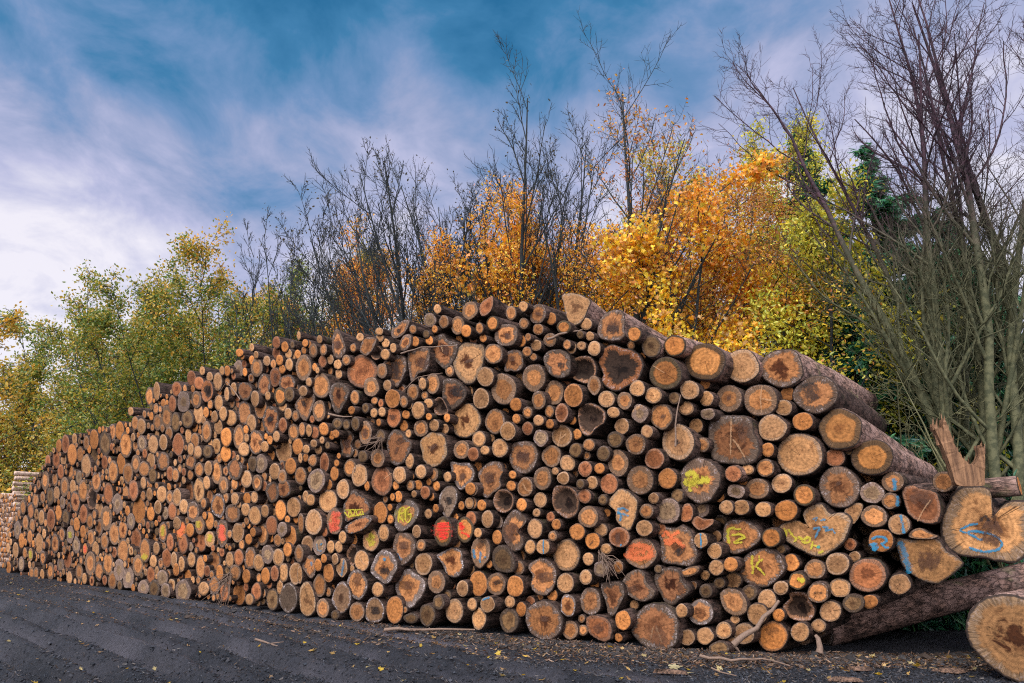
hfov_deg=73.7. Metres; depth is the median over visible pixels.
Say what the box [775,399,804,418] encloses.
log
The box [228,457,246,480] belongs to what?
log
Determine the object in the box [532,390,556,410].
log
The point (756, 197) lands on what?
maple tree
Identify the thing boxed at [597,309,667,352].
log
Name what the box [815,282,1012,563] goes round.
spruce tree
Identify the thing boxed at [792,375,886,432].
log
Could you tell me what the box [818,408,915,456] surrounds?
log
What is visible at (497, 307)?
log
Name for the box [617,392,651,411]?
log
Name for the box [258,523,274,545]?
log
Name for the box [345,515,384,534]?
log
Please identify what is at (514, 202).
maple tree
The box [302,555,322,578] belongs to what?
log
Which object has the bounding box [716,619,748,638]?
log
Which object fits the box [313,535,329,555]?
log
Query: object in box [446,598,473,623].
log
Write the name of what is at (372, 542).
log
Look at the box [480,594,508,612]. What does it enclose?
log
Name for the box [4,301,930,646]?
stacked logs
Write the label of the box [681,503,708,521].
log
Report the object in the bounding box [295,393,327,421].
log
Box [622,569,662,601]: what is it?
log
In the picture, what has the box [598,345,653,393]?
log
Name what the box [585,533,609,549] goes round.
log
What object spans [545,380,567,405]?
log
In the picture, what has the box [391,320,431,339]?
log
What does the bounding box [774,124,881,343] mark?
spruce tree
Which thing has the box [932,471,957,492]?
log
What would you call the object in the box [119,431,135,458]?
log
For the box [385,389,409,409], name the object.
log
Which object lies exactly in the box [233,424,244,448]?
log
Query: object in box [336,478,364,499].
log
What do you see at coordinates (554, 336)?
stick
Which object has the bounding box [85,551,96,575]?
log
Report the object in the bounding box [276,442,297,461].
log
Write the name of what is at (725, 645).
log
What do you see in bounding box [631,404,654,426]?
log
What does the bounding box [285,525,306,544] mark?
log
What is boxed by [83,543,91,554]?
log
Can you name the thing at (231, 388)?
stick
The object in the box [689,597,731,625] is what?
log
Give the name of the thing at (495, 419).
log
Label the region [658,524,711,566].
log
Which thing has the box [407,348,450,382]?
log
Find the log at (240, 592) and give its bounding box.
[233,584,250,605]
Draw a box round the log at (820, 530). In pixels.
[778,502,857,557]
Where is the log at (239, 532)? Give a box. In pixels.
[232,522,250,542]
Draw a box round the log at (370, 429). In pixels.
[359,420,393,446]
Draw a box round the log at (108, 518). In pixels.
[101,505,119,530]
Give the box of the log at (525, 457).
[509,441,547,475]
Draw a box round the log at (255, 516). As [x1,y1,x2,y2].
[248,505,266,524]
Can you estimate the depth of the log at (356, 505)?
13.64 m
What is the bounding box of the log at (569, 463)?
[560,455,588,471]
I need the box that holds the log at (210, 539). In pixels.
[204,530,216,547]
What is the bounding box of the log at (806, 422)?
[792,412,821,434]
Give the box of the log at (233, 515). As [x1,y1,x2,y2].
[225,504,246,523]
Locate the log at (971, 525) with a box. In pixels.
[940,486,1023,563]
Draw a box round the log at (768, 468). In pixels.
[756,459,794,478]
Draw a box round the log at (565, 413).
[555,403,578,423]
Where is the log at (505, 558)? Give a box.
[492,544,546,572]
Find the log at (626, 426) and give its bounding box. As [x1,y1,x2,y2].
[614,418,642,435]
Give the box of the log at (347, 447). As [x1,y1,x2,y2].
[340,430,359,458]
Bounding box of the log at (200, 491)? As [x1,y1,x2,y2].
[193,477,207,502]
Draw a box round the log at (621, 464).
[608,449,645,477]
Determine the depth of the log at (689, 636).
9.89 m
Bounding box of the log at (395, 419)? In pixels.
[387,408,416,427]
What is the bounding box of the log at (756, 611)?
[747,602,778,624]
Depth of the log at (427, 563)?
12.49 m
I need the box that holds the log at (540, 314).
[530,304,565,326]
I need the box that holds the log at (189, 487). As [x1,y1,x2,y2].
[186,481,194,499]
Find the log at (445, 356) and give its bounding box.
[431,334,484,369]
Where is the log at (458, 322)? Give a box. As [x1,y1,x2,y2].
[451,316,476,338]
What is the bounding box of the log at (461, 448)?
[453,440,475,459]
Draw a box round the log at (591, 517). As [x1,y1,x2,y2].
[578,505,616,528]
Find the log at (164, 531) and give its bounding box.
[159,521,172,542]
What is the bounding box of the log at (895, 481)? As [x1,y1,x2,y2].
[881,471,931,492]
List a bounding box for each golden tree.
[0,301,63,490]
[680,170,782,342]
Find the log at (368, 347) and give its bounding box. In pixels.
[360,337,382,357]
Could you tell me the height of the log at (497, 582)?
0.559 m
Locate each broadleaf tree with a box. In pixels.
[0,305,170,492]
[0,359,67,491]
[0,398,43,492]
[8,304,252,481]
[11,263,213,503]
[17,372,140,481]
[18,259,300,456]
[120,211,317,417]
[201,278,351,368]
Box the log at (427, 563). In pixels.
[415,552,443,575]
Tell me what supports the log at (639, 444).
on the stacked logs at (80, 481)
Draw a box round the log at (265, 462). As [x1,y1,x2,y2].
[256,453,279,473]
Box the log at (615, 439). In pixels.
[607,431,629,449]
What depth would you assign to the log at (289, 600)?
14.28 m
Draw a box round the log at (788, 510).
[774,499,805,521]
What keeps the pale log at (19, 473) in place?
on the pale log at (20, 478)
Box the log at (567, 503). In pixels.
[552,485,600,519]
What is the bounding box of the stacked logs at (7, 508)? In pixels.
[0,491,30,567]
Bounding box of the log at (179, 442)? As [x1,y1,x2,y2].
[172,433,187,455]
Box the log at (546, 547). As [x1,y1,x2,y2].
[536,539,558,554]
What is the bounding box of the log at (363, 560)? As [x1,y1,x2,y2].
[354,550,377,571]
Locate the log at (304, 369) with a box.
[296,354,318,381]
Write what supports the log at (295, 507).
on the stacked logs at (80, 481)
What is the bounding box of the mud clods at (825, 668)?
[0,574,1022,682]
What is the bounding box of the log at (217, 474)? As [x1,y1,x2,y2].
[211,459,224,484]
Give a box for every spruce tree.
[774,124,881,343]
[787,218,849,348]
[796,142,995,436]
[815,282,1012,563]
[882,318,1012,497]
[889,206,1021,454]
[926,309,1023,461]
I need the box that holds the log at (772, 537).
[762,527,788,547]
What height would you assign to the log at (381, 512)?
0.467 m
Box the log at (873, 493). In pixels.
[860,482,904,510]
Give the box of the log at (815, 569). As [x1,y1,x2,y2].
[804,559,840,579]
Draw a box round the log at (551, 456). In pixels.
[541,445,569,467]
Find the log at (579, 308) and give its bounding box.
[562,293,606,327]
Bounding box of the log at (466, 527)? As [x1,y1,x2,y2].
[457,516,500,542]
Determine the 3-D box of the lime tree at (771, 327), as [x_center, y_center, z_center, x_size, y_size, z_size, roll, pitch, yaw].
[8.156,0.510,16.249,7.005,11.046,5.175,-6,-17,21]
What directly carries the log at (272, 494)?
on the stacked logs at (80, 481)
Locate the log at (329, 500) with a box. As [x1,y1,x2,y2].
[319,489,344,512]
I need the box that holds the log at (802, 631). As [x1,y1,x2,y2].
[790,619,822,641]
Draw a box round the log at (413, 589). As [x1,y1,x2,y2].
[395,568,437,608]
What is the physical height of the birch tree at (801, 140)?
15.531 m
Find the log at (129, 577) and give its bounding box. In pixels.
[123,566,138,588]
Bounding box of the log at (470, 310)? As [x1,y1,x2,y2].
[462,301,491,324]
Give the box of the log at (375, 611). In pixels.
[365,596,389,622]
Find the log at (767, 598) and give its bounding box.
[757,588,789,608]
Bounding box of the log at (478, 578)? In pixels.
[470,570,498,596]
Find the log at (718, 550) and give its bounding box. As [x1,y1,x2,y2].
[707,541,742,558]
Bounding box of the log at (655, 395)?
[645,387,676,406]
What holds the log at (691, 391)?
on the stacked logs at (80, 481)
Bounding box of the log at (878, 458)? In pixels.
[851,439,937,479]
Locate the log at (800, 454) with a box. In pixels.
[776,432,830,477]
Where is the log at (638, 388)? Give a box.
[629,380,654,400]
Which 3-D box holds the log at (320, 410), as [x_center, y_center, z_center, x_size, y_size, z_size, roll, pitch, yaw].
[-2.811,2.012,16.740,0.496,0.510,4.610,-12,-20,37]
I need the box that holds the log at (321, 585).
[313,573,340,597]
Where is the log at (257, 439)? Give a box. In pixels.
[249,430,267,454]
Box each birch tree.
[612,112,788,323]
[728,108,831,359]
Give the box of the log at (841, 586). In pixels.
[829,575,855,597]
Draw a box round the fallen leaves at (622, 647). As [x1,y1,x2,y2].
[0,578,987,682]
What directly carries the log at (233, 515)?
on the stacked logs at (80, 481)
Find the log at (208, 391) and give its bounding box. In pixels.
[201,380,217,402]
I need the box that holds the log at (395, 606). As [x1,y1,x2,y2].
[386,595,407,623]
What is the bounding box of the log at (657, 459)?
[645,448,682,469]
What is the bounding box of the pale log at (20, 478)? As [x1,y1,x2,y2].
[14,476,34,480]
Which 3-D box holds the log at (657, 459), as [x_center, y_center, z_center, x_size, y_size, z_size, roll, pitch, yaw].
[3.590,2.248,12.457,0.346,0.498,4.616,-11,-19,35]
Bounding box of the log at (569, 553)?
[553,538,599,571]
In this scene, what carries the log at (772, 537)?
on the log at (766, 567)
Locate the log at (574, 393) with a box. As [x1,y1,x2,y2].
[564,383,600,408]
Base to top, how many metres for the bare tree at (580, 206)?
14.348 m
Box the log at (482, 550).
[471,538,497,568]
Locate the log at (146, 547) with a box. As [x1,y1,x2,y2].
[140,538,155,562]
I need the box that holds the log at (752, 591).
[742,581,776,600]
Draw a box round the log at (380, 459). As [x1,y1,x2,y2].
[371,449,404,468]
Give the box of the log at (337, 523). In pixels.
[327,507,353,534]
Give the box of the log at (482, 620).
[472,607,501,630]
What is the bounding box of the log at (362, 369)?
[347,354,383,390]
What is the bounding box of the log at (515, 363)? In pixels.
[504,349,537,374]
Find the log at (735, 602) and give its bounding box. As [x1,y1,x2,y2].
[720,587,757,615]
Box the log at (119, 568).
[114,558,124,580]
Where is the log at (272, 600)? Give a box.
[266,588,282,610]
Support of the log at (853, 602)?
on the log at (942, 599)
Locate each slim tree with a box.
[249,254,376,345]
[281,296,373,338]
[320,213,405,337]
[320,233,396,331]
[350,246,451,334]
[420,262,486,309]
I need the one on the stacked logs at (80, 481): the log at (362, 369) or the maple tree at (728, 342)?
the log at (362, 369)
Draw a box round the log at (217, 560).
[210,551,225,569]
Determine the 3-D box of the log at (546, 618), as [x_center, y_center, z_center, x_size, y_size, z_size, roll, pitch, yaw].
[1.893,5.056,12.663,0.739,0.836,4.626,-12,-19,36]
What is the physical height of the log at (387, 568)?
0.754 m
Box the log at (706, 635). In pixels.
[697,624,720,644]
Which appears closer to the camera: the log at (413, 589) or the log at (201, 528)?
the log at (413, 589)
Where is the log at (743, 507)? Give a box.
[734,499,758,517]
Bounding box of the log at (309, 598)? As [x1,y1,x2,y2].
[299,581,331,616]
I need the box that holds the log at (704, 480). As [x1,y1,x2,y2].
[680,457,738,503]
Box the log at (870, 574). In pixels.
[849,557,901,592]
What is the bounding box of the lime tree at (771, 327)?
[739,158,1010,475]
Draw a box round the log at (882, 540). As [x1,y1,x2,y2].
[868,529,902,552]
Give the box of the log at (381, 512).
[373,501,393,523]
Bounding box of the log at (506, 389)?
[491,373,533,406]
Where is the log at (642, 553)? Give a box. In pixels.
[625,538,673,569]
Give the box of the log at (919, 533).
[908,528,946,549]
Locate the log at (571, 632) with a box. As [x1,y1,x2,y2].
[563,619,590,639]
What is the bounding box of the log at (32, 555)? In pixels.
[28,547,35,561]
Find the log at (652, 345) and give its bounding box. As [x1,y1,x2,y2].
[642,335,684,362]
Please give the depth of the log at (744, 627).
9.69 m
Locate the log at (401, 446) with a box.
[386,429,421,465]
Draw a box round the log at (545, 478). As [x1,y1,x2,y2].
[533,467,561,491]
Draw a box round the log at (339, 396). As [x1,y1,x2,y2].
[329,382,362,413]
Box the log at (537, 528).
[527,518,553,538]
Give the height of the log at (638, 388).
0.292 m
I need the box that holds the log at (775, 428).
[758,414,802,441]
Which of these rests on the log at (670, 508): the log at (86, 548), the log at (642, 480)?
the log at (642, 480)
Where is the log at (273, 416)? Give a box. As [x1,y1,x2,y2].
[262,406,284,435]
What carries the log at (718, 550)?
on the log at (716, 567)
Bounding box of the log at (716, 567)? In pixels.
[709,558,729,575]
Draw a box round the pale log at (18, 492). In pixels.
[12,491,28,495]
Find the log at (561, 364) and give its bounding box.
[543,349,596,385]
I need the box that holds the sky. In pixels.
[0,0,1023,466]
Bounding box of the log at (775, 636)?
[758,619,801,651]
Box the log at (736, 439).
[708,415,778,465]
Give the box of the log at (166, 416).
[160,405,172,428]
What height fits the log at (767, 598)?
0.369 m
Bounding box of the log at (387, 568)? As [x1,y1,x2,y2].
[370,548,417,584]
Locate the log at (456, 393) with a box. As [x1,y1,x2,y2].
[442,378,473,409]
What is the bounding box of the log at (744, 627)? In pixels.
[734,621,761,644]
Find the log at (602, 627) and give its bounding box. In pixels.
[586,613,630,641]
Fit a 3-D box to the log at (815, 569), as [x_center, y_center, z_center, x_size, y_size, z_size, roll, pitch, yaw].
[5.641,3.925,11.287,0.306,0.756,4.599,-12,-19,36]
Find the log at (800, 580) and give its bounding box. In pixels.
[788,570,815,589]
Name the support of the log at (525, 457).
on the stacked logs at (80, 481)
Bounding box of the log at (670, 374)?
[649,357,699,393]
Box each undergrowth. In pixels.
[0,464,41,492]
[899,469,1023,630]
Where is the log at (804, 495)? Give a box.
[793,484,826,506]
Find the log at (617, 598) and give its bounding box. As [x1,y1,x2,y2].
[601,580,633,616]
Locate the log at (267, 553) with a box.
[262,545,282,564]
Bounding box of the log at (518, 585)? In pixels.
[507,574,535,596]
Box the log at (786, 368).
[761,349,877,409]
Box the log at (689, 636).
[682,625,711,645]
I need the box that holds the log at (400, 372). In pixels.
[383,354,418,387]
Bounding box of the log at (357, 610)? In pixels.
[349,600,384,621]
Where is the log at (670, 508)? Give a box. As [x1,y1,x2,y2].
[656,497,693,523]
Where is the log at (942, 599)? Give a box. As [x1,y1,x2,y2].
[821,562,1023,645]
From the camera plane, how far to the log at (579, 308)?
12.04 m
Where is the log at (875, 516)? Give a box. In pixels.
[860,505,891,529]
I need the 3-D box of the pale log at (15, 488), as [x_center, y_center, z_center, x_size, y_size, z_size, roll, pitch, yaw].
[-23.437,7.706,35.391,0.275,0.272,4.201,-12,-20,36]
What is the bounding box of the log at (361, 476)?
[351,464,376,487]
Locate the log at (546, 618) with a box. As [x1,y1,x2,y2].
[525,599,577,639]
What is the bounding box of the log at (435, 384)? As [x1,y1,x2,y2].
[427,373,449,395]
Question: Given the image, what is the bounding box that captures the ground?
[0,568,1016,682]
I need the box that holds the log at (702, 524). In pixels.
[691,516,723,532]
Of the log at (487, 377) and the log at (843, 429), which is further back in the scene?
the log at (487, 377)
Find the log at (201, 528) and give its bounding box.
[195,516,212,534]
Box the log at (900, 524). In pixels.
[888,514,927,534]
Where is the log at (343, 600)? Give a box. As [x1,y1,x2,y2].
[332,581,365,613]
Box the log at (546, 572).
[528,557,573,595]
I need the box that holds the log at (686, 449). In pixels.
[662,423,712,464]
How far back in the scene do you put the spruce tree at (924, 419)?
15.45 m
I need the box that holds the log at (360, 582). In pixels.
[347,569,378,600]
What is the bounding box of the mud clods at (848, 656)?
[0,574,986,665]
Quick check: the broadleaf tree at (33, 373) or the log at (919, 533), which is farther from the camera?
the broadleaf tree at (33, 373)
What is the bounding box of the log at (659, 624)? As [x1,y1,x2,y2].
[631,601,699,648]
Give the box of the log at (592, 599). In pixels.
[580,586,606,614]
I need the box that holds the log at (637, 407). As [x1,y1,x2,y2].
[632,405,651,412]
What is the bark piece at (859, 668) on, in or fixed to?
on the ground
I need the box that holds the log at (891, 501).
[881,492,904,509]
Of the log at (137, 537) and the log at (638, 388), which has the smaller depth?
the log at (638, 388)
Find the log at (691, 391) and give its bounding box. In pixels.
[680,380,708,404]
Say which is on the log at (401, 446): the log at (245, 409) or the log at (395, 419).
the log at (395, 419)
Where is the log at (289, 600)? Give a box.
[279,582,300,613]
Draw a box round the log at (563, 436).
[552,424,583,449]
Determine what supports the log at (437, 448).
on the stacked logs at (80, 481)
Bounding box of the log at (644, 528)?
[636,520,659,536]
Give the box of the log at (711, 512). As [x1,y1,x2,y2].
[695,503,724,518]
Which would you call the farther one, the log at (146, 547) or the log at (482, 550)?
the log at (146, 547)
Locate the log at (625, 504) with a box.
[608,488,652,530]
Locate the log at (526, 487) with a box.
[517,477,551,496]
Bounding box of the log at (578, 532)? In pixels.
[569,523,594,540]
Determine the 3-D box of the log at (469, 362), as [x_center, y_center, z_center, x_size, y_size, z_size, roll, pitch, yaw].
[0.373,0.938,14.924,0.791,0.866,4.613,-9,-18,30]
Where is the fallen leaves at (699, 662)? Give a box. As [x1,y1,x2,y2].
[10,579,986,672]
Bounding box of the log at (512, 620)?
[499,607,528,632]
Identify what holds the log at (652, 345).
on the log at (670, 374)
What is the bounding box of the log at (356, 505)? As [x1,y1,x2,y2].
[343,489,382,522]
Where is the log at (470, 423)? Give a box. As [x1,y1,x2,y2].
[452,403,490,439]
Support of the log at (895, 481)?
on the log at (891, 501)
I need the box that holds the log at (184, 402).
[177,391,193,412]
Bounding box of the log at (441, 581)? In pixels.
[428,569,466,593]
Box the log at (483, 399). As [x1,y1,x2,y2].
[473,387,511,410]
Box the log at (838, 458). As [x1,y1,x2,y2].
[826,449,856,470]
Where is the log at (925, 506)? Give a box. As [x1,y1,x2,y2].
[902,485,948,527]
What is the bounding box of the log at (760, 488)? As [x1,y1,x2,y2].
[746,478,792,502]
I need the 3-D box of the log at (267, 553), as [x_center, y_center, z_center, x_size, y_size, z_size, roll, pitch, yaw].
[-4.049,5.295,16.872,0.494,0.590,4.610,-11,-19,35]
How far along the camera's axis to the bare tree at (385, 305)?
20.38 m
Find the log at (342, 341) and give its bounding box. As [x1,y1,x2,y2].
[332,328,360,359]
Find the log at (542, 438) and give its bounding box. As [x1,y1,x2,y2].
[533,429,556,447]
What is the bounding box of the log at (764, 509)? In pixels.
[755,501,776,517]
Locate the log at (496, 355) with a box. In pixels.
[484,344,523,368]
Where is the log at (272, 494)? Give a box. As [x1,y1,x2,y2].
[265,481,289,502]
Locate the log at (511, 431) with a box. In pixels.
[500,421,533,441]
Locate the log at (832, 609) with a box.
[819,597,850,621]
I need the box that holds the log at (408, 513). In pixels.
[394,498,438,531]
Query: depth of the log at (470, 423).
12.80 m
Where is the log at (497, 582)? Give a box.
[487,572,514,595]
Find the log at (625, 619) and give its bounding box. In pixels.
[615,607,641,630]
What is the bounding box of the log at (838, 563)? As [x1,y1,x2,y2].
[825,552,853,575]
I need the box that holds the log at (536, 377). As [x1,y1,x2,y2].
[522,364,560,392]
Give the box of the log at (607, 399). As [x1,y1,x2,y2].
[598,390,619,408]
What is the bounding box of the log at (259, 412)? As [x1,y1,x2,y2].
[255,401,272,419]
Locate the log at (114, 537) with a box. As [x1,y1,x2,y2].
[109,522,120,545]
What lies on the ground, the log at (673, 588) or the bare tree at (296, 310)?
the bare tree at (296, 310)
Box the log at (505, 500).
[493,488,533,513]
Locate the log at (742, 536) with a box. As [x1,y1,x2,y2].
[722,517,772,554]
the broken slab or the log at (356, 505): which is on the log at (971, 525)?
the broken slab
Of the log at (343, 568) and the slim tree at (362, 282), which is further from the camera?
the slim tree at (362, 282)
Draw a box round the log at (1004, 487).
[815,476,1022,500]
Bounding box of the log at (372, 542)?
[363,528,392,551]
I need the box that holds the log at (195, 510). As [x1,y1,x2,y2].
[187,501,206,522]
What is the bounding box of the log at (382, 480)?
[371,467,406,495]
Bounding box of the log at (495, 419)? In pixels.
[485,409,512,435]
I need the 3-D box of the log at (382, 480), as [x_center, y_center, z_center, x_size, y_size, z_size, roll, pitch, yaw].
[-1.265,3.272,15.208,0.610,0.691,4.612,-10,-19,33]
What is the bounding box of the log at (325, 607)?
[316,598,335,617]
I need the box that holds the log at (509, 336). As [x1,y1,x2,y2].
[494,324,532,350]
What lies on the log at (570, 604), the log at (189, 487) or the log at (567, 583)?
the log at (567, 583)
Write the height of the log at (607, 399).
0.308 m
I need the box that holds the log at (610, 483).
[600,473,628,494]
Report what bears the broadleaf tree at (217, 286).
on the ground
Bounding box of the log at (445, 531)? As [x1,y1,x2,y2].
[433,516,458,546]
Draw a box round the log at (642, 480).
[627,465,673,495]
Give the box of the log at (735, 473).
[725,465,756,482]
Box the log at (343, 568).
[336,557,354,577]
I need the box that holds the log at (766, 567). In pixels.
[739,547,792,588]
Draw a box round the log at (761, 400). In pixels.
[744,384,782,417]
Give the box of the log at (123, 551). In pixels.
[117,538,134,561]
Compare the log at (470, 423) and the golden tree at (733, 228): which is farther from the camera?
the golden tree at (733, 228)
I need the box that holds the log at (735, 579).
[726,571,747,588]
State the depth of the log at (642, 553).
10.48 m
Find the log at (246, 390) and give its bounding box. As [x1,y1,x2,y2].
[238,382,258,401]
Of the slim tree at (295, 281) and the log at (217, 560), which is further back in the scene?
the slim tree at (295, 281)
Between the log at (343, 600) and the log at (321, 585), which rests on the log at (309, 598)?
the log at (321, 585)
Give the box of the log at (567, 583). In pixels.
[557,572,589,593]
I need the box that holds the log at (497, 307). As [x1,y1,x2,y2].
[479,296,508,319]
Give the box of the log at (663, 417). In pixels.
[651,404,693,430]
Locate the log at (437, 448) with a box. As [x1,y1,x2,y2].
[420,432,475,469]
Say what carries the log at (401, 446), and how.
on the stacked logs at (80, 481)
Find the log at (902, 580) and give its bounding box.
[888,565,917,594]
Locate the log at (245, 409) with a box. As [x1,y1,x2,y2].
[238,401,254,424]
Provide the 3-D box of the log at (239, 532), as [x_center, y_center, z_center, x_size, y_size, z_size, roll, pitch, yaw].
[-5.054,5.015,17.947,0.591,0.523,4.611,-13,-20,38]
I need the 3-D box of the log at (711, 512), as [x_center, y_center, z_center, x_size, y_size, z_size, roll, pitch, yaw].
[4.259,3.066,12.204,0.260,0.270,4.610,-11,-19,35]
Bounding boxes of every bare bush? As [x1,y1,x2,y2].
[753,308,1006,620]
[867,371,1023,569]
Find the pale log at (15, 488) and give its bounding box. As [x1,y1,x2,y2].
[11,485,28,490]
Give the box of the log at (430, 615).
[420,602,449,626]
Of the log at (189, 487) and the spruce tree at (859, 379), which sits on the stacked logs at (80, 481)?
the log at (189, 487)
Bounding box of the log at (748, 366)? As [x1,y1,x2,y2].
[730,349,772,387]
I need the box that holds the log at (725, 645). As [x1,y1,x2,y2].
[709,638,749,652]
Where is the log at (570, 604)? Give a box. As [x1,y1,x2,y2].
[561,592,584,616]
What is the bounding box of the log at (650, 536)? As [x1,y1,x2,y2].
[638,534,658,537]
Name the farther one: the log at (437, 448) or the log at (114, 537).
the log at (114, 537)
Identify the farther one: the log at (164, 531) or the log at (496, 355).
the log at (164, 531)
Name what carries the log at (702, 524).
on the stacked logs at (80, 481)
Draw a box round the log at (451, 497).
[439,485,473,517]
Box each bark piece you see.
[653,668,688,674]
[828,676,863,681]
[844,666,872,670]
[932,667,969,673]
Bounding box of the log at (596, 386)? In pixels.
[587,375,614,396]
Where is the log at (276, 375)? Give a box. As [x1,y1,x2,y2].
[270,367,284,387]
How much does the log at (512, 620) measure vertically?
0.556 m
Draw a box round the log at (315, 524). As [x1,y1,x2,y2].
[305,508,327,535]
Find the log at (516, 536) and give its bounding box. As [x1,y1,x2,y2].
[500,509,541,551]
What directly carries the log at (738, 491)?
on the log at (743, 507)
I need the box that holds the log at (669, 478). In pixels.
[658,468,681,489]
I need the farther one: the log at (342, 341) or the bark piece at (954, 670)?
the log at (342, 341)
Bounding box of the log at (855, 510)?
[844,502,866,523]
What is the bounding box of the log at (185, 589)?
[175,578,206,599]
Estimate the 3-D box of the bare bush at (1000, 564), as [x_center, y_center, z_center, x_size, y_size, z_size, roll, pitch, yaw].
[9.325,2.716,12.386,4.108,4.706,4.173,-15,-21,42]
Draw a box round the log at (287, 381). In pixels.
[279,374,305,389]
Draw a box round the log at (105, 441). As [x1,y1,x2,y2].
[99,430,118,455]
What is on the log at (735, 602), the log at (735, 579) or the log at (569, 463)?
the log at (735, 579)
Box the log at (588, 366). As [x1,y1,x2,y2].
[572,355,602,384]
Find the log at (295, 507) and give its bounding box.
[287,496,316,517]
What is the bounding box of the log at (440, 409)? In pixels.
[434,397,462,416]
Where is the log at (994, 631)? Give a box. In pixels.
[965,588,1023,682]
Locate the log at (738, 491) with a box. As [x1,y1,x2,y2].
[727,484,754,500]
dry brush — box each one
[197,572,233,606]
[356,435,384,458]
[598,551,624,585]
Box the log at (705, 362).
[685,343,753,389]
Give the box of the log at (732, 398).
[717,385,750,415]
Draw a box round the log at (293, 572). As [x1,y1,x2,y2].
[289,562,302,585]
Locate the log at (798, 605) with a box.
[782,587,820,620]
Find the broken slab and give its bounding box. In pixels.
[930,415,984,485]
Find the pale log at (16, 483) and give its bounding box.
[12,481,32,485]
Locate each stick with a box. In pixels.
[215,381,240,399]
[254,638,280,645]
[328,413,351,417]
[384,627,474,631]
[400,345,456,354]
[402,373,441,391]
[546,329,582,340]
[674,395,680,446]
[699,654,790,666]
[711,667,736,675]
[731,600,779,652]
[814,634,822,653]
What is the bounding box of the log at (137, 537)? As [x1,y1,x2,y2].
[131,527,144,547]
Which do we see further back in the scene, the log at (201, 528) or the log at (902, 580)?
the log at (201, 528)
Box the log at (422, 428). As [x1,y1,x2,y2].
[414,420,432,436]
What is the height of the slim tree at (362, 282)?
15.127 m
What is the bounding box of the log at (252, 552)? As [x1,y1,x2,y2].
[244,546,261,568]
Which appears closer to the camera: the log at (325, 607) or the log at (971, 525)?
the log at (971, 525)
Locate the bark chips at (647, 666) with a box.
[0,576,1023,682]
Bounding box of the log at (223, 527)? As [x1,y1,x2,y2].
[216,519,235,547]
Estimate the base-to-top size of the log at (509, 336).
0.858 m
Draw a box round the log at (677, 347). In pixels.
[664,335,729,359]
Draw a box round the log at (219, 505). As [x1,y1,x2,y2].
[211,493,229,517]
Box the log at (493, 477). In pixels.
[478,461,519,497]
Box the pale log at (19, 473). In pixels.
[14,471,38,476]
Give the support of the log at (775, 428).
on the log at (800, 454)
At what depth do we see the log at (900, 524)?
9.32 m
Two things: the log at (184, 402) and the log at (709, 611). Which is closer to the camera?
the log at (709, 611)
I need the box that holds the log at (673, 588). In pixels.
[654,565,700,605]
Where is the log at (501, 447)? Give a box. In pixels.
[492,438,513,458]
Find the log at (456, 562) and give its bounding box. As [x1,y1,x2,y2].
[437,547,474,577]
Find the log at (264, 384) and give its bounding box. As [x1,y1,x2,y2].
[258,373,272,395]
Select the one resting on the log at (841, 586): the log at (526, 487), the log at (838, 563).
the log at (838, 563)
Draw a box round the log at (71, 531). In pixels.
[67,525,79,543]
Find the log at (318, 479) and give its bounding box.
[307,468,330,493]
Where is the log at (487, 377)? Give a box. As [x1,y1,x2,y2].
[477,367,510,388]
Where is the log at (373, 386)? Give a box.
[364,377,386,398]
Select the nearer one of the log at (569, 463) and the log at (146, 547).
the log at (569, 463)
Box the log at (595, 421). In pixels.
[578,403,616,439]
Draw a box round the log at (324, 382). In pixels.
[312,373,350,400]
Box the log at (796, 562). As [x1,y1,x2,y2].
[785,553,810,571]
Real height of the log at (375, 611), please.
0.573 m
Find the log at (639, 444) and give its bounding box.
[625,434,662,455]
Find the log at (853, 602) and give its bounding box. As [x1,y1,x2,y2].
[842,592,872,612]
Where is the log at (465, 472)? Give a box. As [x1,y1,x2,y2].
[450,461,479,491]
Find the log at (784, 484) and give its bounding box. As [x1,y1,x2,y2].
[771,473,802,496]
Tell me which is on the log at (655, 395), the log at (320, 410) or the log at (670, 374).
the log at (670, 374)
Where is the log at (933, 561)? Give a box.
[896,525,963,584]
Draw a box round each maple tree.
[391,171,746,340]
[419,207,640,307]
[509,145,818,356]
[622,139,839,359]
[632,225,909,437]
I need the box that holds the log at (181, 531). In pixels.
[176,521,186,538]
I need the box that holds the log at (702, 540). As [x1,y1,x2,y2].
[694,532,716,548]
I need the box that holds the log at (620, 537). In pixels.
[609,527,640,547]
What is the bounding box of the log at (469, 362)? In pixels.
[453,342,495,387]
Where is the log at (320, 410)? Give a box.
[312,400,344,423]
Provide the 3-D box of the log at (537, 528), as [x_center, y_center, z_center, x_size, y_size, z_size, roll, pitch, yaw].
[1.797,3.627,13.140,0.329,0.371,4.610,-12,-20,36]
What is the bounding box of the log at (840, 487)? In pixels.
[819,466,865,508]
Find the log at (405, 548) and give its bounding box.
[393,532,423,565]
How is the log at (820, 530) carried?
on the log at (815, 569)
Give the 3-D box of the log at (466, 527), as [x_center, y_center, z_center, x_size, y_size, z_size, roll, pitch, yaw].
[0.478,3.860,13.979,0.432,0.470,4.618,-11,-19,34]
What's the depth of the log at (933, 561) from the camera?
9.17 m
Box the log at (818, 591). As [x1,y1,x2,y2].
[807,580,832,602]
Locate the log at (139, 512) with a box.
[132,497,146,523]
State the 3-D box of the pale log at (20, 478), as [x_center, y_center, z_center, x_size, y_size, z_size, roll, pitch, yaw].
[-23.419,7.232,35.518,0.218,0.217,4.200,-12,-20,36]
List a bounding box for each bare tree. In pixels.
[222,218,307,363]
[246,183,349,347]
[254,229,373,346]
[265,174,498,337]
[307,32,596,329]
[323,136,509,335]
[420,103,671,324]
[464,153,685,323]
[563,7,793,343]
[687,0,1023,570]
[786,0,1023,614]
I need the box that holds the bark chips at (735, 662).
[0,574,994,671]

